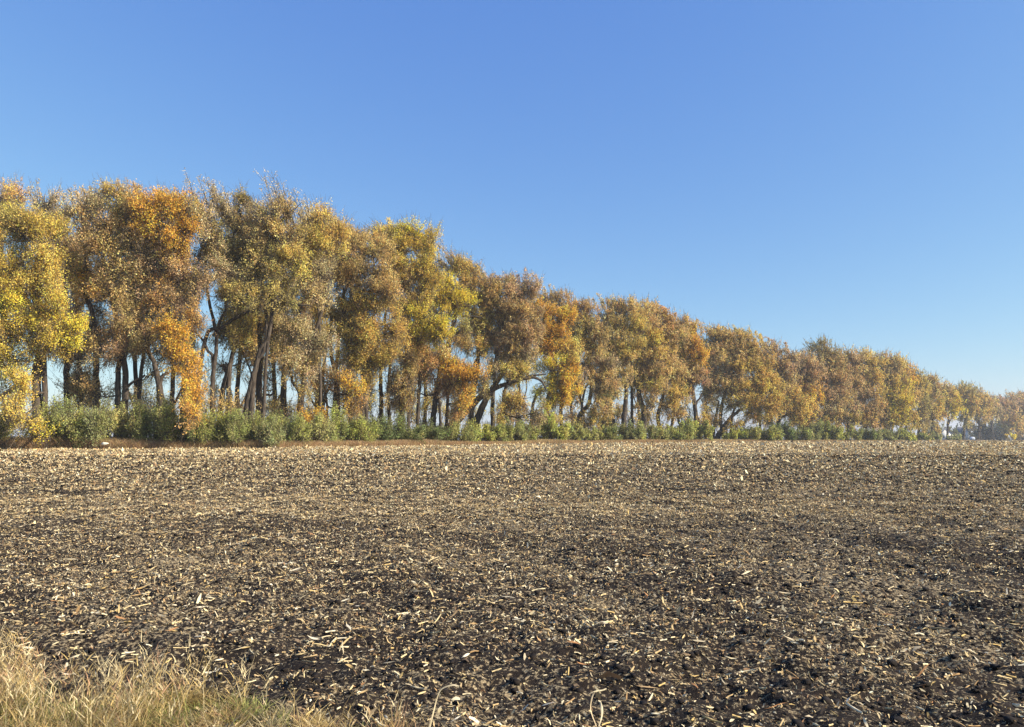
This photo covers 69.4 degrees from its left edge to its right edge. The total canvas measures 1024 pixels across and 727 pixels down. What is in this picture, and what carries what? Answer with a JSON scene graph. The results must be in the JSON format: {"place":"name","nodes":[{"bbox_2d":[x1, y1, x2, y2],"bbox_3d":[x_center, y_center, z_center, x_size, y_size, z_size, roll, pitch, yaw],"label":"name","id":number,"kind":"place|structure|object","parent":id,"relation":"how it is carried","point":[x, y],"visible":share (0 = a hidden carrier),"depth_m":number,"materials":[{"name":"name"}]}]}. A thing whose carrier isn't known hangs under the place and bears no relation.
{"place":"outdoors","nodes":[
{"label":"outdoors","id":0,"kind":"place"},
{"bbox_2d":[0,436,1023,726],"bbox_3d":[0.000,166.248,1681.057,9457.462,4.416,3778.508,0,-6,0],"label":"ground","id":1,"kind":"structure","parent":0,"point":[520,666],"depth_m":7.80,"materials":[{"name":"soil"}]},
{"bbox_2d":[0,171,31,404],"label":"cottonwood tree","id":2,"kind":"object","parent":1,"relation":"on","point":[5,192],"visible":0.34,"depth_m":64.63,"materials":[{"name":"yellow plant"}]},
{"bbox_2d":[20,391,77,442],"bbox_3d":[-35.816,4.539,58.235,5.694,5.152,4.667,0,-6,0],"label":"shrub","id":3,"kind":"object","parent":1,"relation":"on","point":[65,408],"visible":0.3,"depth_m":57.98,"materials":[{"name":"green plant"}]},
{"bbox_2d":[0,193,98,448],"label":"cottonwood tree","id":4,"kind":"object","parent":1,"relation":"on","point":[47,320],"visible":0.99,"depth_m":58.80,"materials":[{"name":"yellow plant"}]},
{"bbox_2d":[23,176,100,410],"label":"cottonwood tree","id":5,"kind":"object","parent":1,"relation":"on","point":[68,389],"visible":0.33,"depth_m":65.07,"materials":[{"name":"brown plant"}]},
{"bbox_2d":[48,402,92,447],"bbox_3d":[-33.615,4.966,57.217,3.694,4.394,4.115,0,-6,0],"label":"shrub","id":6,"kind":"object","parent":1,"relation":"on","point":[73,428],"visible":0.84,"depth_m":56.45,"materials":[{"name":"green plant"}]},
{"bbox_2d":[48,229,131,409],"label":"back row cottonwood","id":7,"kind":"object","parent":1,"relation":"on","point":[79,305],"visible":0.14,"depth_m":70.04,"materials":[{"name":"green plant"}]},
{"bbox_2d":[71,397,113,447],"bbox_3d":[-33.019,4.730,58.217,3.376,4.770,6.479,3,-6,-29],"label":"shrub","id":8,"kind":"object","parent":1,"relation":"on","point":[92,416],"visible":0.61,"depth_m":56.41,"materials":[{"name":"green plant"}]},
{"bbox_2d":[45,174,163,437],"bbox_3d":[-33.753,-4.604,61.693,11.602,23.769,6.411,-1,-6,8],"label":"cottonwood tree","id":9,"kind":"object","parent":1,"relation":"on","point":[98,235],"visible":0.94,"depth_m":61.43,"materials":[{"name":"brown plant"}]},
{"bbox_2d":[94,396,147,442],"bbox_3d":[-30.567,4.940,58.391,3.935,5.173,5.434,-3,-6,25],"label":"shrub","id":10,"kind":"object","parent":1,"relation":"on","point":[116,424],"visible":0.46,"depth_m":57.86,"materials":[{"name":"green plant"}]},
{"bbox_2d":[101,226,179,409],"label":"back row cottonwood","id":11,"kind":"object","parent":1,"relation":"on","point":[135,376],"visible":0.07,"depth_m":70.16,"materials":[{"name":"brown plant"}]},
{"bbox_2d":[124,391,184,445],"bbox_3d":[-27.939,4.864,58.057,5.148,5.333,4.278,0,-6,0],"label":"shrub","id":12,"kind":"object","parent":1,"relation":"on","point":[149,423],"visible":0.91,"depth_m":57.52,"materials":[{"name":"green plant"}]},
{"bbox_2d":[115,180,219,438],"bbox_3d":[-28.868,-4.491,61.367,8.996,23.476,5.784,0,-6,0],"label":"cottonwood tree","id":13,"kind":"object","parent":1,"relation":"on","point":[167,206],"visible":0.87,"depth_m":61.49,"materials":[{"name":"brown plant"}]},
{"bbox_2d":[139,219,212,412],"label":"back row cottonwood","id":14,"kind":"object","parent":1,"relation":"on","point":[172,383],"visible":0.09,"depth_m":71.85,"materials":[{"name":"brown plant"}]},
{"bbox_2d":[145,284,238,437],"bbox_3d":[-25.159,0.119,59.216,8.219,13.844,7.060,-4,-7,35],"label":"cottonwood tree","id":15,"kind":"object","parent":1,"relation":"on","point":[176,339],"visible":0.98,"depth_m":58.57,"materials":[{"name":"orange plant"}]},
{"bbox_2d":[175,410,220,447],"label":"shrub","id":16,"kind":"object","parent":1,"relation":"on","point":[208,430],"visible":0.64,"depth_m":57.82,"materials":[{"name":"green plant"}]},
{"bbox_2d":[180,406,250,447],"bbox_3d":[-23.947,5.197,59.796,5.862,4.389,4.818,3,-6,-25],"label":"shrub","id":17,"kind":"object","parent":1,"relation":"on","point":[203,424],"visible":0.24,"depth_m":58.68,"materials":[{"name":"green plant"}]},
{"bbox_2d":[194,180,272,415],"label":"cottonwood tree","id":18,"kind":"object","parent":1,"relation":"on","point":[238,334],"visible":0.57,"depth_m":65.01,"materials":[{"name":"brown plant"}]},
{"bbox_2d":[215,405,261,446],"bbox_3d":[-21.771,5.114,58.376,3.402,3.920,4.956,0,-6,0],"label":"shrub","id":19,"kind":"object","parent":1,"relation":"on","point":[236,433],"visible":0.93,"depth_m":58.15,"materials":[{"name":"green plant"}]},
{"bbox_2d":[0,622,477,726],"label":"roadside grass","id":20,"kind":"structure","parent":1,"relation":"on","point":[134,707],"depth_m":4.60,"materials":[{"name":"beige plant"}]},
{"bbox_2d":[203,229,277,414],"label":"back row cottonwood","id":21,"kind":"object","parent":1,"relation":"on","point":[249,356],"visible":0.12,"depth_m":73.40,"materials":[{"name":"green plant"}]},
{"bbox_2d":[174,168,311,423],"bbox_3d":[-23.390,-4.669,63.871,11.398,24.277,6.630,2,-6,-21],"label":"cottonwood tree","id":22,"kind":"object","parent":1,"relation":"on","point":[213,243],"visible":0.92,"depth_m":62.89,"materials":[{"name":"brown plant"}]},
{"bbox_2d":[224,195,291,419],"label":"cottonwood tree","id":23,"kind":"object","parent":1,"relation":"on","point":[259,396],"visible":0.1,"depth_m":70.61,"materials":[{"name":"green plant"}]},
{"bbox_2d":[236,409,284,443],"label":"shrub","id":24,"kind":"object","parent":1,"relation":"on","point":[252,415],"visible":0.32,"depth_m":59.44,"materials":[{"name":"green plant"}]},
{"bbox_2d":[215,169,318,419],"bbox_3d":[-21.789,-5.070,63.491,10.329,24.998,6.056,-1,-6,13],"label":"cottonwood tree","id":25,"kind":"object","parent":1,"relation":"on","point":[283,237],"visible":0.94,"depth_m":63.36,"materials":[{"name":"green plant"}]},
{"bbox_2d":[251,413,288,447],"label":"shrub","id":26,"kind":"object","parent":1,"relation":"on","point":[274,436],"visible":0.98,"depth_m":58.17,"materials":[{"name":"green plant"}]},
{"bbox_2d":[237,242,308,424],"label":"back row cottonwood","id":27,"kind":"object","parent":1,"relation":"on","point":[272,378],"visible":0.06,"depth_m":74.93,"materials":[{"name":"brown plant"}]},
{"bbox_2d":[266,406,315,443],"bbox_3d":[-18.289,5.531,61.473,4.590,4.120,4.300,-1,-6,14],"label":"shrub","id":28,"kind":"object","parent":1,"relation":"on","point":[295,427],"visible":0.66,"depth_m":60.90,"materials":[{"name":"green plant"}]},
{"bbox_2d":[261,200,339,418],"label":"cottonwood tree","id":29,"kind":"object","parent":1,"relation":"on","point":[284,378],"visible":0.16,"depth_m":70.26,"materials":[{"name":"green plant"}]},
{"bbox_2d":[287,242,337,415],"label":"back row cottonwood","id":30,"kind":"object","parent":1,"relation":"on","point":[324,315],"visible":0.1,"depth_m":77.39,"materials":[{"name":"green plant"}]},
{"bbox_2d":[296,402,330,431],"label":"orange shrub","id":31,"kind":"object","parent":1,"relation":"on","point":[316,412],"visible":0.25,"depth_m":65.68,"materials":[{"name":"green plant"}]},
{"bbox_2d":[269,193,359,419],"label":"cottonwood tree","id":32,"kind":"object","parent":1,"relation":"on","point":[327,238],"visible":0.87,"depth_m":65.64,"materials":[{"name":"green plant"}]},
{"bbox_2d":[294,408,341,443],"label":"shrub","id":33,"kind":"object","parent":1,"relation":"on","point":[320,429],"visible":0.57,"depth_m":63.72,"materials":[{"name":"green plant"}]},
{"bbox_2d":[296,312,376,425],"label":"cottonwood tree","id":34,"kind":"object","parent":1,"relation":"on","point":[350,391],"visible":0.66,"depth_m":69.41,"materials":[{"name":"brown plant"}]},
{"bbox_2d":[326,398,371,441],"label":"shrub","id":35,"kind":"object","parent":1,"relation":"on","point":[344,425],"visible":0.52,"depth_m":66.30,"materials":[{"name":"green plant"}]},
{"bbox_2d":[330,253,384,438],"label":"back row cottonwood","id":36,"kind":"object","parent":1,"relation":"on","point":[338,287],"visible":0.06,"depth_m":79.43,"materials":[{"name":"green plant"}]},
{"bbox_2d":[343,410,380,443],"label":"shrub","id":37,"kind":"object","parent":1,"relation":"on","point":[363,425],"visible":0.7,"depth_m":67.03,"materials":[{"name":"green plant"}]},
{"bbox_2d":[318,206,413,423],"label":"cottonwood tree","id":38,"kind":"object","parent":1,"relation":"on","point":[361,340],"visible":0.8,"depth_m":71.88,"materials":[{"name":"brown plant"}]},
{"bbox_2d":[359,411,396,441],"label":"shrub","id":39,"kind":"object","parent":1,"relation":"on","point":[385,428],"visible":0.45,"depth_m":69.24,"materials":[{"name":"green plant"}]},
{"bbox_2d":[368,227,415,424],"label":"cottonwood tree","id":40,"kind":"object","parent":1,"relation":"on","point":[391,407],"visible":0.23,"depth_m":78.31,"materials":[{"name":"brown plant"}]},
{"bbox_2d":[356,696,430,726],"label":"grass tuft","id":41,"kind":"object","parent":1,"relation":"on","point":[395,723],"visible":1,"depth_m":4.29,"materials":[{"name":"beige plant"}]},
{"bbox_2d":[391,409,427,443],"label":"shrub","id":42,"kind":"object","parent":1,"relation":"on","point":[402,431],"visible":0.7,"depth_m":72.26,"materials":[{"name":"green plant"}]},
{"bbox_2d":[361,213,463,435],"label":"cottonwood tree","id":43,"kind":"object","parent":1,"relation":"on","point":[434,331],"visible":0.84,"depth_m":76.45,"materials":[{"name":"yellow plant"}]},
{"bbox_2d":[399,258,450,426],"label":"back row cottonwood","id":44,"kind":"object","parent":1,"relation":"on","point":[426,404],"visible":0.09,"depth_m":89.27,"materials":[{"name":"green plant"}]},
{"bbox_2d":[416,416,459,441],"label":"shrub","id":45,"kind":"object","parent":1,"relation":"on","point":[437,433],"visible":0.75,"depth_m":77.67,"materials":[{"name":"green plant"}]},
{"bbox_2d":[395,264,492,441],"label":"cottonwood tree","id":46,"kind":"object","parent":1,"relation":"on","point":[455,375],"visible":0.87,"depth_m":79.71,"materials":[{"name":"yellow plant"}]},
{"bbox_2d":[436,420,480,443],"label":"shrub","id":47,"kind":"object","parent":1,"relation":"on","point":[465,433],"visible":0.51,"depth_m":81.40,"materials":[{"name":"green plant"}]},
{"bbox_2d":[435,245,502,425],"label":"cottonwood tree","id":48,"kind":"object","parent":1,"relation":"on","point":[462,267],"visible":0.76,"depth_m":89.14,"materials":[{"name":"yellow plant"}]},
{"bbox_2d":[464,418,505,441],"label":"shrub","id":49,"kind":"object","parent":1,"relation":"on","point":[489,436],"visible":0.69,"depth_m":85.79,"materials":[{"name":"green plant"}]},
{"bbox_2d":[437,267,548,440],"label":"cottonwood tree","id":50,"kind":"object","parent":1,"relation":"on","point":[512,332],"visible":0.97,"depth_m":88.75,"materials":[{"name":"brown plant"}]},
{"bbox_2d":[480,413,516,441],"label":"shrub","id":51,"kind":"object","parent":1,"relation":"on","point":[509,431],"visible":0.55,"depth_m":87.81,"materials":[{"name":"green plant"}]},
{"bbox_2d":[0,435,1011,448],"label":"dry field edge grass","id":52,"kind":"structure","parent":1,"relation":"on","point":[23,442],"depth_m":58.43,"materials":[{"name":"beige plant"}]},
{"bbox_2d":[0,438,1023,726],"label":"corn chaff","id":53,"kind":"object","parent":1,"relation":"on","point":[802,448],"visible":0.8,"depth_m":16.51,"materials":[{"name":"plant"}]},
{"bbox_2d":[0,445,1023,726],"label":"corn stalk pieces","id":54,"kind":"object","parent":1,"relation":"on","point":[530,595],"visible":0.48,"depth_m":8.36,"materials":[{"name":"plant"}]},
{"bbox_2d":[0,446,1023,726],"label":"corn husks","id":55,"kind":"object","parent":1,"relation":"on","point":[500,594],"visible":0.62,"depth_m":8.29,"materials":[{"name":"plant"}]},
{"bbox_2d":[495,413,532,440],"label":"shrub","id":56,"kind":"object","parent":1,"relation":"on","point":[520,433],"visible":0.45,"depth_m":91.25,"materials":[{"name":"green plant"}]},
{"bbox_2d":[489,296,542,424],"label":"back row cottonwood","id":57,"kind":"object","parent":1,"relation":"on","point":[513,420],"visible":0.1,"depth_m":106.98,"materials":[{"name":"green plant"}]},
{"bbox_2d":[531,409,570,440],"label":"shrub","id":58,"kind":"object","parent":1,"relation":"on","point":[551,425],"visible":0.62,"depth_m":97.22,"materials":[{"name":"green plant"}]},
{"bbox_2d":[529,280,579,439],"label":"cottonwood tree","id":59,"kind":"object","parent":1,"relation":"on","point":[555,296],"visible":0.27,"depth_m":112.88,"materials":[{"name":"brown plant"}]},
{"bbox_2d":[529,294,585,433],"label":"cottonwood tree","id":60,"kind":"object","parent":1,"relation":"on","point":[561,384],"visible":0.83,"depth_m":100.48,"materials":[{"name":"yellow plant"}]},
{"bbox_2d":[553,326,586,425],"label":"back row cottonwood","id":61,"kind":"object","parent":1,"relation":"on","point":[581,382],"visible":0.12,"depth_m":116.77,"materials":[{"name":"brown plant"}]},
{"bbox_2d":[564,421,590,440],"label":"shrub","id":62,"kind":"object","parent":1,"relation":"on","point":[580,431],"visible":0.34,"depth_m":101.56,"materials":[{"name":"green plant"}]},
{"bbox_2d":[558,293,623,439],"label":"cottonwood tree","id":63,"kind":"object","parent":1,"relation":"on","point":[594,352],"visible":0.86,"depth_m":109.05,"materials":[{"name":"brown plant"}]},
{"bbox_2d":[575,425,608,440],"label":"shrub","id":64,"kind":"object","parent":1,"relation":"on","point":[595,435],"visible":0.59,"depth_m":104.73,"materials":[{"name":"green plant"}]},
{"bbox_2d":[590,421,622,440],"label":"shrub","id":65,"kind":"object","parent":1,"relation":"on","point":[609,430],"visible":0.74,"depth_m":105.74,"materials":[{"name":"green plant"}]},
{"bbox_2d":[592,289,654,431],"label":"cottonwood tree","id":66,"kind":"object","parent":1,"relation":"on","point":[623,336],"visible":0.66,"depth_m":118.62,"materials":[{"name":"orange plant"}]},
{"bbox_2d":[612,417,641,439],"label":"shrub","id":67,"kind":"object","parent":1,"relation":"on","point":[624,430],"visible":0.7,"depth_m":111.20,"materials":[{"name":"green plant"}]},
{"bbox_2d":[622,423,647,440],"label":"shrub","id":68,"kind":"object","parent":1,"relation":"on","point":[639,430],"visible":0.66,"depth_m":111.09,"materials":[{"name":"green plant"}]},
{"bbox_2d":[617,331,654,430],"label":"back row cottonwood","id":69,"kind":"object","parent":1,"relation":"on","point":[637,401],"visible":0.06,"depth_m":133.95,"materials":[{"name":"brown plant"}]},
{"bbox_2d":[632,420,664,439],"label":"shrub","id":70,"kind":"object","parent":1,"relation":"on","point":[652,433],"visible":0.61,"depth_m":116.26,"materials":[{"name":"green plant"}]},
{"bbox_2d":[621,293,683,428],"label":"cottonwood tree","id":71,"kind":"object","parent":1,"relation":"on","point":[651,365],"visible":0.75,"depth_m":123.61,"materials":[{"name":"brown plant"}]},
{"bbox_2d":[651,422,686,440],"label":"shrub","id":72,"kind":"object","parent":1,"relation":"on","point":[671,433],"visible":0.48,"depth_m":122.58,"materials":[{"name":"green plant"}]},
{"bbox_2d":[644,296,696,429],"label":"cottonwood tree","id":73,"kind":"object","parent":1,"relation":"on","point":[675,337],"visible":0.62,"depth_m":127.55,"materials":[{"name":"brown plant"}]},
{"bbox_2d":[673,422,695,440],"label":"shrub","id":74,"kind":"object","parent":1,"relation":"on","point":[690,433],"visible":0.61,"depth_m":123.29,"materials":[{"name":"green plant"}]},
{"bbox_2d":[672,310,713,439],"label":"cottonwood tree","id":75,"kind":"object","parent":1,"relation":"on","point":[691,356],"visible":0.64,"depth_m":137.43,"materials":[{"name":"brown plant"}]},
{"bbox_2d":[674,415,715,440],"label":"shrub","id":76,"kind":"object","parent":1,"relation":"on","point":[705,430],"visible":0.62,"depth_m":129.13,"materials":[{"name":"green plant"}]},
{"bbox_2d":[695,341,717,439],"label":"back row cottonwood","id":77,"kind":"object","parent":1,"relation":"on","point":[711,407],"visible":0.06,"depth_m":152.88,"materials":[{"name":"brown plant"}]},
{"bbox_2d":[721,425,756,439],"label":"shrub","id":78,"kind":"object","parent":1,"relation":"on","point":[733,434],"visible":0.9,"depth_m":142.56,"materials":[{"name":"green plant"}]},
{"bbox_2d":[697,321,790,438],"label":"cottonwood tree","id":79,"kind":"object","parent":1,"relation":"on","point":[731,358],"visible":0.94,"depth_m":144.15,"materials":[{"name":"yellow plant"}]},
{"bbox_2d":[760,425,785,440],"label":"shrub","id":80,"kind":"object","parent":1,"relation":"on","point":[779,437],"visible":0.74,"depth_m":149.22,"materials":[{"name":"green plant"}]},
{"bbox_2d":[768,420,797,440],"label":"shrub","id":81,"kind":"object","parent":1,"relation":"on","point":[788,432],"visible":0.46,"depth_m":155.57,"materials":[{"name":"green plant"}]},
{"bbox_2d":[761,336,817,428],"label":"cottonwood tree","id":82,"kind":"object","parent":1,"relation":"on","point":[801,412],"visible":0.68,"depth_m":164.04,"materials":[{"name":"brown plant"}]},
{"bbox_2d":[787,425,813,440],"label":"shrub","id":83,"kind":"object","parent":1,"relation":"on","point":[807,434],"visible":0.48,"depth_m":161.59,"materials":[{"name":"green plant"}]},
{"bbox_2d":[782,347,828,438],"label":"distant cottonwood","id":84,"kind":"object","parent":1,"relation":"on","point":[807,377],"visible":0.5,"depth_m":173.77,"materials":[{"name":"brown plant"}]},
{"bbox_2d":[809,419,841,439],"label":"shrub","id":85,"kind":"object","parent":1,"relation":"on","point":[822,429],"visible":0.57,"depth_m":170.41,"materials":[{"name":"green plant"}]},
{"bbox_2d":[799,332,853,427],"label":"distant cottonwood","id":86,"kind":"object","parent":1,"relation":"on","point":[833,381],"visible":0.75,"depth_m":182.96,"materials":[{"name":"brown plant"}]},
{"bbox_2d":[823,425,845,440],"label":"shrub","id":87,"kind":"object","parent":1,"relation":"on","point":[827,433],"visible":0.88,"depth_m":170.39,"materials":[{"name":"green plant"}]},
{"bbox_2d":[830,424,863,439],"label":"shrub","id":88,"kind":"object","parent":1,"relation":"on","point":[851,433],"visible":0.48,"depth_m":178.92,"materials":[{"name":"green plant"}]},
{"bbox_2d":[831,342,872,431],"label":"distant cottonwood","id":89,"kind":"object","parent":1,"relation":"on","point":[855,362],"visible":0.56,"depth_m":191.30,"materials":[{"name":"brown plant"}]},
{"bbox_2d":[850,345,892,431],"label":"distant cottonwood","id":90,"kind":"object","parent":1,"relation":"on","point":[871,411],"visible":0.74,"depth_m":201.98,"materials":[{"name":"brown plant"}]},
{"bbox_2d":[869,348,917,430],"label":"distant cottonwood","id":91,"kind":"object","parent":1,"relation":"on","point":[898,398],"visible":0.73,"depth_m":217.50,"materials":[{"name":"yellow plant"}]},
{"bbox_2d":[895,427,916,440],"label":"shrub","id":92,"kind":"object","parent":1,"relation":"on","point":[904,434],"visible":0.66,"depth_m":213.78,"materials":[{"name":"green plant"}]},
{"bbox_2d":[895,353,926,436],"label":"distant cottonwood","id":93,"kind":"object","parent":1,"relation":"on","point":[908,426],"visible":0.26,"depth_m":233.24,"materials":[{"name":"brown plant"}]},
{"bbox_2d":[910,367,936,435],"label":"distant cottonwood","id":94,"kind":"object","parent":1,"relation":"on","point":[927,402],"visible":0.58,"depth_m":250.28,"materials":[{"name":"brown plant"}]},
{"bbox_2d":[919,372,951,437],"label":"distant cottonwood","id":95,"kind":"object","parent":1,"relation":"on","point":[940,408],"visible":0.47,"depth_m":267.48,"materials":[{"name":"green plant"}]},
{"bbox_2d":[937,380,969,437],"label":"distant cottonwood","id":96,"kind":"object","parent":1,"relation":"on","point":[952,402],"visible":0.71,"depth_m":288.67,"materials":[{"name":"yellow plant"}]},
{"bbox_2d":[953,380,986,439],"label":"distant cottonwood","id":97,"kind":"object","parent":1,"relation":"on","point":[972,403],"visible":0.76,"depth_m":319.59,"materials":[{"name":"yellow plant"}]},
{"bbox_2d":[973,423,993,439],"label":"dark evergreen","id":98,"kind":"object","parent":1,"relation":"on","point":[986,434],"visible":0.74,"depth_m":373.93,"materials":[{"name":"grey plant"}]},
{"bbox_2d":[973,383,999,439],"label":"distant cottonwood","id":99,"kind":"object","parent":1,"relation":"on","point":[986,408],"visible":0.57,"depth_m":351.87,"materials":[{"name":"yellow plant"}]},
{"bbox_2d":[987,396,1010,439],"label":"distant cottonwood","id":100,"kind":"object","parent":1,"relation":"on","point":[999,407],"visible":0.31,"depth_m":377.02,"materials":[{"name":"brown plant"}]},
{"bbox_2d":[990,392,1023,439],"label":"distant cottonwood","id":101,"kind":"object","parent":1,"relation":"on","point":[1012,421],"visible":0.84,"depth_m":397.20,"materials":[{"name":"brown plant"}]},
{"bbox_2d":[1004,387,1023,439],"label":"distant cottonwood","id":102,"kind":"object","parent":1,"relation":"on","point":[1021,400],"visible":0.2,"depth_m":421.25,"materials":[{"name":"brown plant"}]},
{"bbox_2d":[0,0,1023,435],"label":"sky","id":103,"kind":"structure","parent":0,"point":[850,172],"materials":[{"name":"blue"}]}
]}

